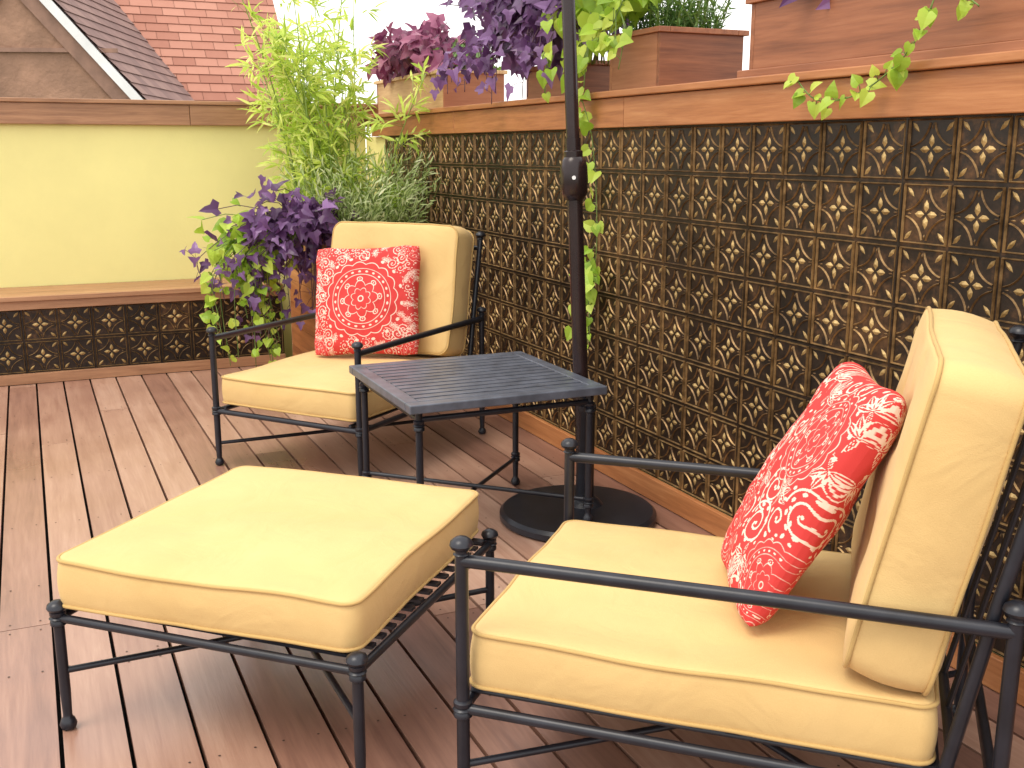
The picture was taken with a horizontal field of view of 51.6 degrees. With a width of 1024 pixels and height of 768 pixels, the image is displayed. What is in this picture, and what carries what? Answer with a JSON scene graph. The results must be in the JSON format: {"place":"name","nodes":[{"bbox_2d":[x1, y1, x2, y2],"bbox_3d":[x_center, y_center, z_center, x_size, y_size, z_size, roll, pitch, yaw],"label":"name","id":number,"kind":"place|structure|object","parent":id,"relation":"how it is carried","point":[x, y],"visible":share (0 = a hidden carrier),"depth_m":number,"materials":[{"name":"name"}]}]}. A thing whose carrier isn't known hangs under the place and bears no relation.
{"place":"outdoors","nodes":[
{"label":"outdoors","id":0,"kind":"place"},
{"bbox_2d":[0,0,291,101],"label":"neighbour house","id":1,"kind":"structure","parent":0,"point":[187,50],"depth_m":12.00,"materials":[{"name":"red"}]},
{"bbox_2d":[0,365,1023,767],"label":"deck","id":2,"kind":"structure","parent":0,"point":[82,461],"depth_m":2.96,"materials":[{"name":"brown wood"}]},
{"bbox_2d":[0,277,285,394],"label":"built in bench","id":3,"kind":"object","parent":2,"relation":"on","point":[58,333],"visible":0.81,"depth_m":6.41,"materials":[{"name":"brown wood"}]},
{"bbox_2d":[0,97,377,357],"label":"back parapet wall","id":4,"kind":"structure","parent":2,"relation":"on","point":[104,190],"depth_m":6.68,"materials":[{"name":"beige paint"}]},
{"bbox_2d":[46,466,497,767],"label":"ottoman","id":5,"kind":"object","parent":2,"relation":"on","point":[316,563],"visible":0.97,"depth_m":2.44,"materials":[{"name":"yellow fabric"}]},
{"bbox_2d":[288,239,326,355],"bbox_3d":[-0.962,-0.500,6.500,0.690,0.857,0.680,-6,14,-24],"label":"planter box","id":6,"kind":"object","parent":2,"relation":"on","point":[303,340],"visible":0.16,"depth_m":6.38,"materials":[{"name":"red wood"}]},
{"bbox_2d":[186,198,302,366],"bbox_3d":[-1.394,-0.562,5.967,0.780,0.967,0.490,-6,14,-24],"label":"sweet potato vine","id":7,"kind":"object","parent":6,"relation":"in","point":[227,248],"visible":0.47,"depth_m":5.82,"materials":[{"name":"green plant"}]},
{"bbox_2d":[179,174,359,342],"bbox_3d":[-1.328,-0.687,5.892,0.992,0.941,0.519,-3,13,-12],"label":"sweet potato vine","id":8,"kind":"object","parent":6,"relation":"in","point":[308,224],"visible":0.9,"depth_m":5.79,"materials":[{"name":"purple plant"}]},
{"bbox_2d":[225,0,431,220],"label":"bamboo plant","id":9,"kind":"object","parent":6,"relation":"on","point":[298,103],"visible":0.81,"depth_m":6.05,"materials":[{"name":"green plant"}]},
{"bbox_2d":[278,140,446,223],"bbox_3d":[-0.855,-1.121,6.105,0.918,0.608,0.895,-6,14,-24],"label":"herb plant","id":10,"kind":"object","parent":6,"relation":"on","point":[376,212],"visible":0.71,"depth_m":6.06,"materials":[{"name":"green plant"}]},
{"bbox_2d":[206,221,485,475],"bbox_3d":[-0.702,-0.202,4.799,0.808,1.016,1.082,7,14,27],"label":"lounge chair","id":11,"kind":"object","parent":2,"relation":"on","point":[311,384],"visible":0.56,"depth_m":4.80,"materials":[{"name":"yellow fabric"}]},
{"bbox_2d":[314,245,420,355],"bbox_3d":[-0.667,-0.382,4.877,0.506,0.506,0.183,0,-4,13],"label":"throw pillow","id":12,"kind":"object","parent":11,"relation":"on","point":[368,297],"visible":1,"depth_m":4.80,"materials":[{"name":"red fabric"}]},
{"bbox_2d":[349,351,606,521],"bbox_3d":[-0.144,0.236,3.899,0.720,0.549,0.720,-6,14,-23],"label":"side table","id":13,"kind":"object","parent":2,"relation":"on","point":[415,390],"visible":0.87,"depth_m":3.75,"materials":[{"name":"grey metal"}]},
{"bbox_2d":[500,0,656,541],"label":"patio umbrella","id":14,"kind":"object","parent":2,"relation":"on","point":[536,517],"visible":0.72,"depth_m":3.82,"materials":[{"name":"grey metal"}]},
{"bbox_2d":[364,50,1023,706],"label":"tiled parapet wall","id":15,"kind":"structure","parent":2,"relation":"on","point":[768,256],"depth_m":3.58,"materials":[{"name":"metal"}]},
{"bbox_2d":[374,69,507,113],"bbox_3d":[-0.471,-1.794,6.554,0.400,0.215,1.280,-6,14,-24],"label":"planter box","id":16,"kind":"object","parent":15,"relation":"on","point":[393,89],"visible":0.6,"depth_m":6.07,"materials":[{"name":"brown wood"}]},
{"bbox_2d":[365,12,479,87],"bbox_3d":[-0.580,-2.012,6.517,0.635,0.457,1.537,-6,14,-24],"label":"coleus plant","id":17,"kind":"object","parent":16,"relation":"in","point":[404,50],"visible":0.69,"depth_m":6.26,"materials":[{"name":"purple plant"}]},
{"bbox_2d":[433,39,500,69],"bbox_3d":[-0.263,-1.867,6.093,0.373,0.295,0.332,9,15,34],"label":"trailing plant","id":18,"kind":"object","parent":16,"relation":"in","point":[477,56],"visible":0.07,"depth_m":6.04,"materials":[{"name":"green plant"}]},
{"bbox_2d":[526,60,609,98],"bbox_3d":[0.321,-1.431,5.034,0.330,0.165,0.580,-6,14,-24],"label":"planter box","id":19,"kind":"object","parent":15,"relation":"on","point":[597,77],"visible":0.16,"depth_m":4.79,"materials":[{"name":"brown wood"}]},
{"bbox_2d":[430,0,629,103],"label":"sweet potato vine","id":20,"kind":"object","parent":19,"relation":"in","point":[514,36],"visible":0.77,"depth_m":4.93,"materials":[{"name":"purple plant"}]},
{"bbox_2d":[609,26,748,90],"bbox_3d":[0.650,-1.282,4.224,0.410,0.225,0.410,-6,14,-24],"label":"planter box","id":21,"kind":"object","parent":15,"relation":"on","point":[659,56],"visible":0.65,"depth_m":4.06,"materials":[{"name":"brown wood"}]},
{"bbox_2d":[536,0,662,348],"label":"sweet potato vine","id":22,"kind":"object","parent":21,"relation":"in","point":[594,18],"visible":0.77,"depth_m":4.23,"materials":[{"name":"green plant"}]},
{"bbox_2d":[621,0,735,30],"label":"rosemary plant","id":23,"kind":"object","parent":21,"relation":"on","point":[681,14],"visible":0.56,"depth_m":4.10,"materials":[{"name":"green plant"}]},
{"bbox_2d":[737,40,1023,77],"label":"planter plinth","id":24,"kind":"structure","parent":15,"relation":"on","point":[962,50],"depth_m":2.90,"materials":[{"name":"brown wood"}]},
{"bbox_2d":[745,0,1023,69],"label":"planter box","id":25,"kind":"object","parent":24,"relation":"on","point":[799,32],"visible":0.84,"depth_m":2.99,"materials":[{"name":"brown wood"}]},
{"bbox_2d":[779,0,829,9],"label":"coleus plant","id":26,"kind":"object","parent":25,"relation":"in","point":[824,4],"visible":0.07,"depth_m":3.11,"materials":[{"name":"purple plant"}]},
{"bbox_2d":[783,0,979,120],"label":"sweet potato vine","id":27,"kind":"object","parent":25,"relation":"in","point":[897,74],"visible":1,"depth_m":2.80,"materials":[{"name":"green plant"}]},
{"bbox_2d":[449,306,1023,767],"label":"lounge chair","id":28,"kind":"object","parent":2,"relation":"on","point":[839,654],"visible":0.94,"depth_m":1.98,"materials":[{"name":"yellow fabric"}]},
{"bbox_2d":[721,362,906,626],"bbox_3d":[0.614,0.216,2.212,0.170,0.539,0.414,30,12,-1],"label":"throw pillow","id":29,"kind":"object","parent":28,"relation":"on","point":[827,454],"visible":0.97,"depth_m":2.06,"materials":[{"name":"red fabric"}]},
{"bbox_2d":[273,0,751,169],"label":"sky","id":30,"kind":"structure","parent":0,"point":[412,12],"materials":[{"name":"white"}]}
]}

